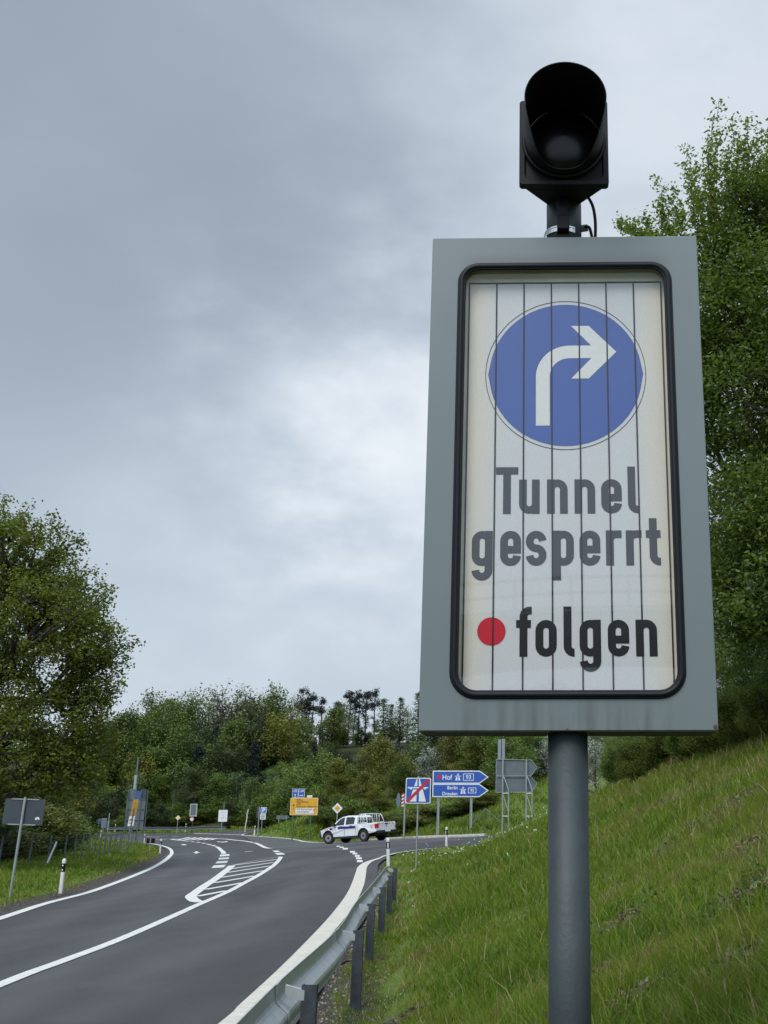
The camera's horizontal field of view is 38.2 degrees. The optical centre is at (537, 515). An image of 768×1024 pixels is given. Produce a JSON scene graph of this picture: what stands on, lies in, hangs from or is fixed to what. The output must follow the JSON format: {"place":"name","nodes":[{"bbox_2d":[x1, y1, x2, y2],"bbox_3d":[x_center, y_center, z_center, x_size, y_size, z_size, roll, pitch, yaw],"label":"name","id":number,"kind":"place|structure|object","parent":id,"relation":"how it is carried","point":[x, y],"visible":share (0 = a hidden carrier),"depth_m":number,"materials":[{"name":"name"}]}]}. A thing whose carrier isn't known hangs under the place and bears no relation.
{"place":"outdoors","nodes":[
{"label":"outdoors","id":0,"kind":"place"},
{"bbox_2d":[0,828,495,1023],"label":"road","id":1,"kind":"structure","parent":0,"point":[217,960],"depth_m":19.67,"materials":[{"name":"grey asphalt"}]},
{"bbox_2d":[0,833,432,986],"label":"road marking","id":2,"kind":"object","parent":1,"relation":"on","point":[192,896],"visible":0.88,"depth_m":30.36,"materials":[{"name":"paint"}]},
{"bbox_2d":[218,857,381,1023],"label":"gutter strip","id":3,"kind":"object","parent":1,"relation":"on","point":[325,930],"visible":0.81,"depth_m":17.32,"materials":[{"name":"white paint"}]},
{"bbox_2d":[244,836,463,853],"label":"road patch","id":4,"kind":"object","parent":1,"relation":"on","point":[269,842],"visible":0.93,"depth_m":74.69,"materials":[{"name":"grey asphalt"}]},
{"bbox_2d":[319,813,396,843],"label":"pickup truck","id":5,"kind":"object","parent":4,"relation":"on","point":[362,827],"visible":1,"depth_m":73.23,"materials":[{"name":"white paint"}]},
{"bbox_2d":[299,869,427,1023],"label":"gravel","id":6,"kind":"structure","parent":0,"point":[323,1006],"depth_m":12.41,"materials":[{"name":"grey gravel"}]},
{"bbox_2d":[0,722,767,1023],"bbox_3d":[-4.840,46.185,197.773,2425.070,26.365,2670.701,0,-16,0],"label":"ground","id":7,"kind":"structure","parent":0,"point":[352,748],"depth_m":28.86,"materials":[{"name":"green plant"}]},
{"bbox_2d":[0,817,27,861],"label":"broadleaf tree","id":8,"kind":"object","parent":7,"relation":"on","point":[7,842],"visible":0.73,"depth_m":51.57,"materials":[{"name":"green plant"}]},
{"bbox_2d":[2,797,45,896],"bbox_3d":[-14.860,9.636,31.018,1.160,3.140,0.098,2,-16,0],"label":"sign back","id":9,"kind":"object","parent":7,"relation":"on","point":[21,812],"visible":0.98,"depth_m":31.34,"materials":[{"name":"metal"}]},
{"bbox_2d":[0,809,60,860],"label":"bush","id":10,"kind":"object","parent":7,"relation":"on","point":[37,836],"visible":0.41,"depth_m":53.53,"materials":[{"name":"green plant"}]},
{"bbox_2d":[4,788,90,842],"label":"broadleaf tree","id":11,"kind":"object","parent":7,"relation":"on","point":[49,800],"visible":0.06,"depth_m":65.62,"materials":[{"name":"green plant"}]},
{"bbox_2d":[1,796,108,857],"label":"bush","id":12,"kind":"object","parent":7,"relation":"on","point":[65,825],"visible":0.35,"depth_m":59.41,"materials":[{"name":"green plant"}]},
{"bbox_2d":[0,832,121,864],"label":"wire fence","id":13,"kind":"object","parent":7,"relation":"on","point":[49,855],"visible":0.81,"depth_m":54.44,"materials":[{"name":"grey"}]},
{"bbox_2d":[0,490,145,826],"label":"oak tree","id":14,"kind":"object","parent":7,"relation":"on","point":[61,757],"visible":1,"depth_m":45.60,"materials":[{"name":"green plant"}]},
{"bbox_2d":[45,806,104,850],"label":"bush","id":15,"kind":"object","parent":7,"relation":"on","point":[91,829],"visible":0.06,"depth_m":68.40,"materials":[{"name":"green plant"}]},
{"bbox_2d":[59,780,100,840],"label":"broadleaf tree","id":16,"kind":"object","parent":7,"relation":"on","point":[79,806],"visible":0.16,"depth_m":87.04,"materials":[{"name":"green plant"}]},
{"bbox_2d":[78,780,116,832],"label":"broadleaf tree","id":17,"kind":"object","parent":7,"relation":"on","point":[103,803],"visible":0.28,"depth_m":145.08,"materials":[{"name":"green plant"}]},
{"bbox_2d":[94,730,138,790],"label":"broadleaf tree","id":18,"kind":"object","parent":7,"relation":"on","point":[115,778],"visible":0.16,"depth_m":178.08,"materials":[{"name":"green plant"}]},
{"bbox_2d":[90,703,144,753],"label":"broadleaf tree","id":19,"kind":"object","parent":7,"relation":"on","point":[125,721],"visible":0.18,"depth_m":186.76,"materials":[{"name":"green plant"}]},
{"bbox_2d":[106,733,145,790],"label":"broadleaf tree","id":20,"kind":"object","parent":7,"relation":"on","point":[129,746],"visible":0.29,"depth_m":178.59,"materials":[{"name":"green plant"}]},
{"bbox_2d":[98,752,166,803],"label":"broadleaf tree","id":21,"kind":"object","parent":7,"relation":"on","point":[148,769],"visible":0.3,"depth_m":173.36,"materials":[{"name":"green plant"}]},
{"bbox_2d":[123,789,148,845],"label":"guide board","id":22,"kind":"object","parent":7,"relation":"on","point":[141,803],"visible":0.66,"depth_m":92.89,"materials":[{"name":"grey metal"}]},
{"bbox_2d":[114,742,169,799],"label":"broadleaf tree","id":23,"kind":"object","parent":7,"relation":"on","point":[148,751],"visible":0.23,"depth_m":174.89,"materials":[{"name":"green plant"}]},
{"bbox_2d":[129,699,187,759],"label":"broadleaf tree","id":24,"kind":"object","parent":7,"relation":"on","point":[153,732],"visible":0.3,"depth_m":184.07,"materials":[{"name":"green plant"}]},
{"bbox_2d":[147,800,170,826],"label":"broadleaf tree","id":25,"kind":"object","parent":7,"relation":"on","point":[159,809],"visible":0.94,"depth_m":162.40,"materials":[{"name":"green plant"}]},
{"bbox_2d":[146,773,173,813],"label":"young tree","id":26,"kind":"object","parent":7,"relation":"on","point":[164,796],"visible":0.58,"depth_m":170.74,"materials":[{"name":"green plant"}]},
{"bbox_2d":[96,826,226,831],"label":"guardrail","id":27,"kind":"object","parent":7,"relation":"on","point":[175,828],"visible":0.56,"depth_m":149.40,"materials":[{"name":"grey metal"}]},
{"bbox_2d":[134,687,191,739],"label":"broadleaf tree","id":28,"kind":"object","parent":7,"relation":"on","point":[152,702],"visible":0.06,"depth_m":199.06,"materials":[{"name":"green plant"}]},
{"bbox_2d":[145,687,209,743],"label":"broadleaf tree","id":29,"kind":"object","parent":7,"relation":"on","point":[189,711],"visible":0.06,"depth_m":204.51,"materials":[{"name":"green plant"}]},
{"bbox_2d":[164,800,190,825],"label":"bush","id":30,"kind":"object","parent":7,"relation":"on","point":[180,810],"visible":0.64,"depth_m":162.29,"materials":[{"name":"green plant"}]},
{"bbox_2d":[139,722,230,795],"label":"broadleaf tree","id":31,"kind":"object","parent":7,"relation":"on","point":[182,764],"visible":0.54,"depth_m":174.97,"materials":[{"name":"green plant"}]},
{"bbox_2d":[170,765,213,816],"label":"broadleaf tree","id":32,"kind":"object","parent":7,"relation":"on","point":[191,794],"visible":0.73,"depth_m":165.35,"materials":[{"name":"green plant"}]},
{"bbox_2d":[163,717,226,779],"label":"broadleaf tree","id":33,"kind":"object","parent":7,"relation":"on","point":[202,734],"visible":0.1,"depth_m":185.64,"materials":[{"name":"green plant"}]},
{"bbox_2d":[185,803,223,822],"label":"bush","id":34,"kind":"object","parent":7,"relation":"on","point":[207,810],"visible":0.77,"depth_m":160.87,"materials":[{"name":"green plant"}]},
{"bbox_2d":[179,682,234,737],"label":"thin leaved tree","id":35,"kind":"object","parent":7,"relation":"on","point":[213,701],"visible":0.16,"depth_m":207.65,"materials":[{"name":"green plant"}]},
{"bbox_2d":[194,772,239,806],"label":"young tree","id":36,"kind":"object","parent":7,"relation":"on","point":[214,783],"visible":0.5,"depth_m":164.76,"materials":[{"name":"green plant"}]},
{"bbox_2d":[198,739,243,790],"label":"broadleaf tree","id":37,"kind":"object","parent":7,"relation":"on","point":[220,763],"visible":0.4,"depth_m":174.11,"materials":[{"name":"green plant"}]},
{"bbox_2d":[207,678,241,738],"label":"bare tree","id":38,"kind":"object","parent":7,"relation":"on","point":[220,711],"visible":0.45,"depth_m":200.52,"materials":[{"name":"green plant"}]},
{"bbox_2d":[191,683,259,739],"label":"thin leaved tree","id":39,"kind":"object","parent":7,"relation":"on","point":[231,710],"visible":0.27,"depth_m":201.97,"materials":[{"name":"green plant"}]},
{"bbox_2d":[216,799,240,829],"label":"broadleaf tree","id":40,"kind":"object","parent":7,"relation":"on","point":[231,810],"visible":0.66,"depth_m":147.73,"materials":[{"name":"green plant"}]},
{"bbox_2d":[209,712,250,758],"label":"broadleaf tree","id":41,"kind":"object","parent":7,"relation":"on","point":[231,737],"visible":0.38,"depth_m":187.30,"materials":[{"name":"green plant"}]},
{"bbox_2d":[219,771,245,805],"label":"birch tree","id":42,"kind":"object","parent":7,"relation":"on","point":[234,781],"visible":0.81,"depth_m":165.41,"materials":[{"name":"green plant"}]},
{"bbox_2d":[219,743,264,795],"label":"broadleaf tree","id":43,"kind":"object","parent":7,"relation":"on","point":[236,765],"visible":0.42,"depth_m":175.35,"materials":[{"name":"green plant"}]},
{"bbox_2d":[237,774,261,807],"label":"birch tree","id":44,"kind":"object","parent":7,"relation":"on","point":[246,799],"visible":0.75,"depth_m":160.47,"materials":[{"name":"green plant"}]},
{"bbox_2d":[212,683,287,751],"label":"thin leaved tree","id":45,"kind":"object","parent":7,"relation":"on","point":[257,708],"visible":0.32,"depth_m":196.90,"materials":[{"name":"green plant"}]},
{"bbox_2d":[240,739,265,793],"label":"spruce tree","id":46,"kind":"object","parent":7,"relation":"on","point":[251,764],"visible":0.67,"depth_m":174.94,"materials":[{"name":"green plant"}]},
{"bbox_2d":[239,714,285,778],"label":"broadleaf tree","id":47,"kind":"object","parent":7,"relation":"on","point":[251,733],"visible":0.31,"depth_m":189.29,"materials":[{"name":"green plant"}]},
{"bbox_2d":[238,779,298,828],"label":"bush","id":48,"kind":"object","parent":7,"relation":"on","point":[261,798],"visible":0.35,"depth_m":143.97,"materials":[{"name":"green plant"}]},
{"bbox_2d":[261,778,292,825],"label":"young tree","id":49,"kind":"object","parent":7,"relation":"on","point":[276,799],"visible":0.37,"depth_m":140.59,"materials":[{"name":"green plant"}]},
{"bbox_2d":[239,679,318,766],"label":"broadleaf tree","id":50,"kind":"object","parent":7,"relation":"on","point":[303,727],"visible":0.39,"depth_m":198.84,"materials":[{"name":"green plant"}]},
{"bbox_2d":[248,705,325,774],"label":"broadleaf tree","id":51,"kind":"object","parent":7,"relation":"on","point":[284,734],"visible":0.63,"depth_m":188.88,"materials":[{"name":"green plant"}]},
{"bbox_2d":[46,769,547,856],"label":"meadow grass","id":52,"kind":"structure","parent":7,"relation":"on","point":[429,828],"depth_m":80.96,"materials":[{"name":"green plant"}]},
{"bbox_2d":[267,759,337,822],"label":"young tree","id":53,"kind":"object","parent":7,"relation":"on","point":[284,812],"visible":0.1,"depth_m":140.07,"materials":[{"name":"green plant"}]},
{"bbox_2d":[290,789,318,840],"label":"guide sign","id":54,"kind":"object","parent":7,"relation":"on","point":[301,805],"visible":0.99,"depth_m":97.61,"materials":[{"name":"yellow metal"}]},
{"bbox_2d":[271,748,352,816],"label":"young tree","id":55,"kind":"object","parent":7,"relation":"on","point":[307,778],"visible":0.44,"depth_m":134.75,"materials":[{"name":"green plant"}]},
{"bbox_2d":[236,867,396,1023],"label":"guardrail","id":56,"kind":"object","parent":7,"relation":"on","point":[290,996],"visible":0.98,"depth_m":10.07,"materials":[{"name":"grey metal"}]},
{"bbox_2d":[308,702,355,755],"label":"broadleaf tree","id":57,"kind":"object","parent":7,"relation":"on","point":[330,731],"visible":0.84,"depth_m":219.01,"materials":[{"name":"green plant"}]},
{"bbox_2d":[303,792,363,828],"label":"bush","id":58,"kind":"object","parent":7,"relation":"on","point":[325,823],"visible":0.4,"depth_m":103.34,"materials":[{"name":"green plant"}]},
{"bbox_2d":[319,757,363,796],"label":"broadleaf tree","id":59,"kind":"object","parent":7,"relation":"on","point":[337,779],"visible":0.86,"depth_m":123.72,"materials":[{"name":"green plant"}]},
{"bbox_2d":[322,799,382,820],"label":"bush","id":60,"kind":"object","parent":7,"relation":"on","point":[353,807],"visible":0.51,"depth_m":99.98,"materials":[{"name":"green plant"}]},
{"bbox_2d":[341,770,378,800],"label":"broadleaf tree","id":61,"kind":"object","parent":7,"relation":"on","point":[359,791],"visible":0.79,"depth_m":114.39,"materials":[{"name":"green plant"}]},
{"bbox_2d":[357,691,375,742],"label":"pine tree","id":62,"kind":"object","parent":7,"relation":"on","point":[367,696],"visible":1,"depth_m":242.05,"materials":[{"name":"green plant"}]},
{"bbox_2d":[358,781,385,809],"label":"broadleaf tree","id":63,"kind":"object","parent":7,"relation":"on","point":[377,793],"visible":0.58,"depth_m":108.12,"materials":[{"name":"green plant"}]},
{"bbox_2d":[351,733,408,790],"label":"broadleaf tree","id":64,"kind":"object","parent":7,"relation":"on","point":[372,748],"visible":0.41,"depth_m":122.36,"materials":[{"name":"green plant"}]},
{"bbox_2d":[361,798,400,812],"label":"bush","id":65,"kind":"object","parent":7,"relation":"on","point":[377,803],"visible":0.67,"depth_m":102.17,"materials":[{"name":"green plant"}]},
{"bbox_2d":[368,698,399,742],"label":"larch tree","id":66,"kind":"object","parent":7,"relation":"on","point":[384,721],"visible":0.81,"depth_m":220.88,"materials":[{"name":"green plant"}]},
{"bbox_2d":[368,749,418,797],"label":"broadleaf tree","id":67,"kind":"object","parent":7,"relation":"on","point":[389,760],"visible":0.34,"depth_m":115.13,"materials":[{"name":"green plant"}]},
{"bbox_2d":[381,759,416,800],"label":"broadleaf tree","id":68,"kind":"object","parent":7,"relation":"on","point":[402,768],"visible":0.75,"depth_m":108.54,"materials":[{"name":"green plant"}]},
{"bbox_2d":[392,697,410,747],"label":"larch tree","id":69,"kind":"object","parent":7,"relation":"on","point":[400,714],"visible":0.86,"depth_m":225.03,"materials":[{"name":"green plant"}]},
{"bbox_2d":[374,811,436,833],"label":"bush","id":70,"kind":"object","parent":7,"relation":"on","point":[408,818],"visible":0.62,"depth_m":81.83,"materials":[{"name":"green plant"}]},
{"bbox_2d":[402,692,419,738],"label":"larch tree","id":71,"kind":"object","parent":7,"relation":"on","point":[414,718],"visible":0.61,"depth_m":219.93,"materials":[{"name":"green plant"}]},
{"bbox_2d":[400,739,430,777],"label":"birch tree","id":72,"kind":"object","parent":7,"relation":"on","point":[416,750],"visible":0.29,"depth_m":122.08,"materials":[{"name":"green plant"}]},
{"bbox_2d":[384,804,448,818],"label":"bush","id":73,"kind":"object","parent":7,"relation":"on","point":[422,809],"visible":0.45,"depth_m":85.92,"materials":[{"name":"green plant"}]},
{"bbox_2d":[405,776,430,867],"bbox_3d":[-4.327,11.114,38.988,0.910,3.488,0.102,0,-16,0],"label":"motorway end sign","id":74,"kind":"object","parent":7,"relation":"on","point":[418,790],"visible":0.93,"depth_m":39.26,"materials":[{"name":"metal"}]},
{"bbox_2d":[397,730,458,777],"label":"broadleaf tree","id":75,"kind":"object","parent":7,"relation":"on","point":[434,740],"visible":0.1,"depth_m":125.15,"materials":[{"name":"green plant"}]},
{"bbox_2d":[413,745,444,785],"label":"blossoming tree","id":76,"kind":"object","parent":7,"relation":"on","point":[425,758],"visible":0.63,"depth_m":113.00,"materials":[{"name":"white plant"}]},
{"bbox_2d":[431,736,467,770],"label":"broadleaf tree","id":77,"kind":"object","parent":7,"relation":"on","point":[448,751],"visible":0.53,"depth_m":108.99,"materials":[{"name":"green plant"}]},
{"bbox_2d":[425,801,477,817],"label":"bush","id":78,"kind":"object","parent":7,"relation":"on","point":[453,808],"visible":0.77,"depth_m":81.94,"materials":[{"name":"green plant"}]},
{"bbox_2d":[432,770,488,834],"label":"direction sign","id":79,"kind":"object","parent":7,"relation":"on","point":[456,784],"visible":0.98,"depth_m":70.41,"materials":[{"name":"blue metal"}]},
{"bbox_2d":[446,738,492,770],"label":"broadleaf tree","id":80,"kind":"object","parent":7,"relation":"on","point":[465,768],"visible":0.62,"depth_m":104.70,"materials":[{"name":"green plant"}]},
{"bbox_2d":[455,736,495,770],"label":"broadleaf tree","id":81,"kind":"object","parent":7,"relation":"on","point":[474,739],"visible":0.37,"depth_m":104.82,"materials":[{"name":"green plant"}]},
{"bbox_2d":[449,791,509,809],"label":"bush","id":82,"kind":"object","parent":7,"relation":"on","point":[487,799],"visible":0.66,"depth_m":80.70,"materials":[{"name":"green plant"}]},
{"bbox_2d":[476,736,521,780],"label":"young tree","id":83,"kind":"object","parent":7,"relation":"on","point":[493,747],"visible":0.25,"depth_m":95.04,"materials":[{"name":"green plant"}]},
{"bbox_2d":[479,736,540,790],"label":"young tree","id":84,"kind":"object","parent":7,"relation":"on","point":[515,748],"visible":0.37,"depth_m":87.58,"materials":[{"name":"green plant"}]},
{"bbox_2d":[496,739,536,833],"bbox_3d":[-1.112,14.931,56.088,2.159,6.787,0.335,0,-16,0],"label":"direction sign","id":85,"kind":"object","parent":7,"relation":"on","point":[513,767],"visible":0.82,"depth_m":56.59,"materials":[{"name":"metal"}]},
{"bbox_2d":[522,737,547,778],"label":"broadleaf tree","id":86,"kind":"object","parent":7,"relation":"on","point":[539,756],"visible":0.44,"depth_m":91.45,"materials":[{"name":"green plant"}]},
{"bbox_2d":[418,201,717,1023],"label":"tunnel closure sign","id":87,"kind":"object","parent":7,"relation":"on","point":[567,603],"visible":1,"depth_m":3.98,"materials":[{"name":"grey metal"}]},
{"bbox_2d":[519,62,608,236],"bbox_3d":[0.101,-1.378,4.234,0.348,0.565,0.542,0,-16,0],"label":"signal head","id":88,"kind":"object","parent":87,"relation":"on","point":[563,143],"visible":0.87,"depth_m":4.22},
{"bbox_2d":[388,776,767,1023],"bbox_3d":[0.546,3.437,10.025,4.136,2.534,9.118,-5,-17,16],"label":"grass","id":89,"kind":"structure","parent":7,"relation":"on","point":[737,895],"depth_m":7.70,"materials":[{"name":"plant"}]},
{"bbox_2d":[588,737,610,795],"bbox_3d":[2.202,10.059,42.792,1.852,2.880,2.219,10,-19,-32],"label":"blossoming tree","id":90,"kind":"object","parent":7,"relation":"on","point":[594,754],"visible":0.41,"depth_m":42.85,"materials":[{"name":"white plant"}]},
{"bbox_2d":[438,754,767,970],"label":"weeds","id":91,"kind":"object","parent":7,"relation":"on","point":[722,906],"visible":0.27,"depth_m":8.09,"materials":[{"name":"green plant"}]},
{"bbox_2d":[595,744,629,785],"bbox_3d":[2.474,7.120,31.298,1.745,1.325,1.567,1,-16,-5],"label":"bush","id":92,"kind":"object","parent":7,"relation":"on","point":[607,772],"visible":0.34,"depth_m":30.95,"materials":[{"name":"green plant"}]},
{"bbox_2d":[604,737,672,780],"bbox_3d":[2.452,5.933,26.450,1.699,1.172,1.671,10,-19,-31],"label":"bush","id":93,"kind":"object","parent":7,"relation":"on","point":[636,760],"visible":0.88,"depth_m":26.08,"materials":[{"name":"green plant"}]},
{"bbox_2d":[637,736,681,766],"bbox_3d":[3.128,5.550,26.469,1.607,1.358,1.790,2,-16,-8],"label":"bush","id":94,"kind":"object","parent":7,"relation":"on","point":[659,740],"visible":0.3,"depth_m":26.14,"materials":[{"name":"green plant"}]},
{"bbox_2d":[661,736,708,760],"bbox_3d":[3.546,4.966,24.623,1.610,1.222,1.446,-2,-16,6],"label":"bush","id":95,"kind":"object","parent":7,"relation":"on","point":[672,742],"visible":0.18,"depth_m":24.35,"materials":[{"name":"green plant"}]},
{"bbox_2d":[612,96,767,700],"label":"broadleaf tree","id":96,"kind":"object","parent":7,"relation":"on","point":[725,289],"visible":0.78,"depth_m":18.57,"materials":[{"name":"green plant"}]},
{"bbox_2d":[679,734,730,756],"bbox_3d":[3.719,4.378,22.591,2.000,1.379,1.966,9,-18,-29],"label":"bush","id":97,"kind":"object","parent":7,"relation":"on","point":[698,741],"visible":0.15,"depth_m":22.52,"materials":[{"name":"green plant"}]},
{"bbox_2d":[705,685,759,746],"bbox_3d":[4.018,3.809,20.709,1.865,1.308,1.896,0,-16,0],"label":"bush","id":98,"kind":"object","parent":7,"relation":"on","point":[728,730],"visible":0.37,"depth_m":20.44,"materials":[{"name":"green plant"}]},
{"bbox_2d":[713,617,761,698],"bbox_3d":[4.436,3.950,25.695,3.985,3.410,3.064,-3,-16,12],"label":"broadleaf tree","id":99,"kind":"object","parent":7,"relation":"on","point":[720,680],"visible":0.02,"depth_m":25.46,"materials":[{"name":"green plant"}]},
{"bbox_2d":[715,627,767,694],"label":"broadleaf tree","id":100,"kind":"object","parent":7,"relation":"on","point":[734,671],"visible":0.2,"depth_m":22.24,"materials":[{"name":"green plant"}]},
{"bbox_2d":[731,680,767,739],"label":"bush","id":101,"kind":"object","parent":7,"relation":"on","point":[755,704],"visible":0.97,"depth_m":19.08,"materials":[{"name":"green plant"}]},
{"bbox_2d":[744,634,767,724],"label":"broadleaf tree","id":102,"kind":"object","parent":7,"relation":"on","point":[765,678],"visible":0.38,"depth_m":20.56,"materials":[{"name":"green plant"}]},
{"bbox_2d":[0,0,767,747],"label":"sky","id":103,"kind":"structure","parent":0,"point":[220,220],"materials":[{"name":"grey"}]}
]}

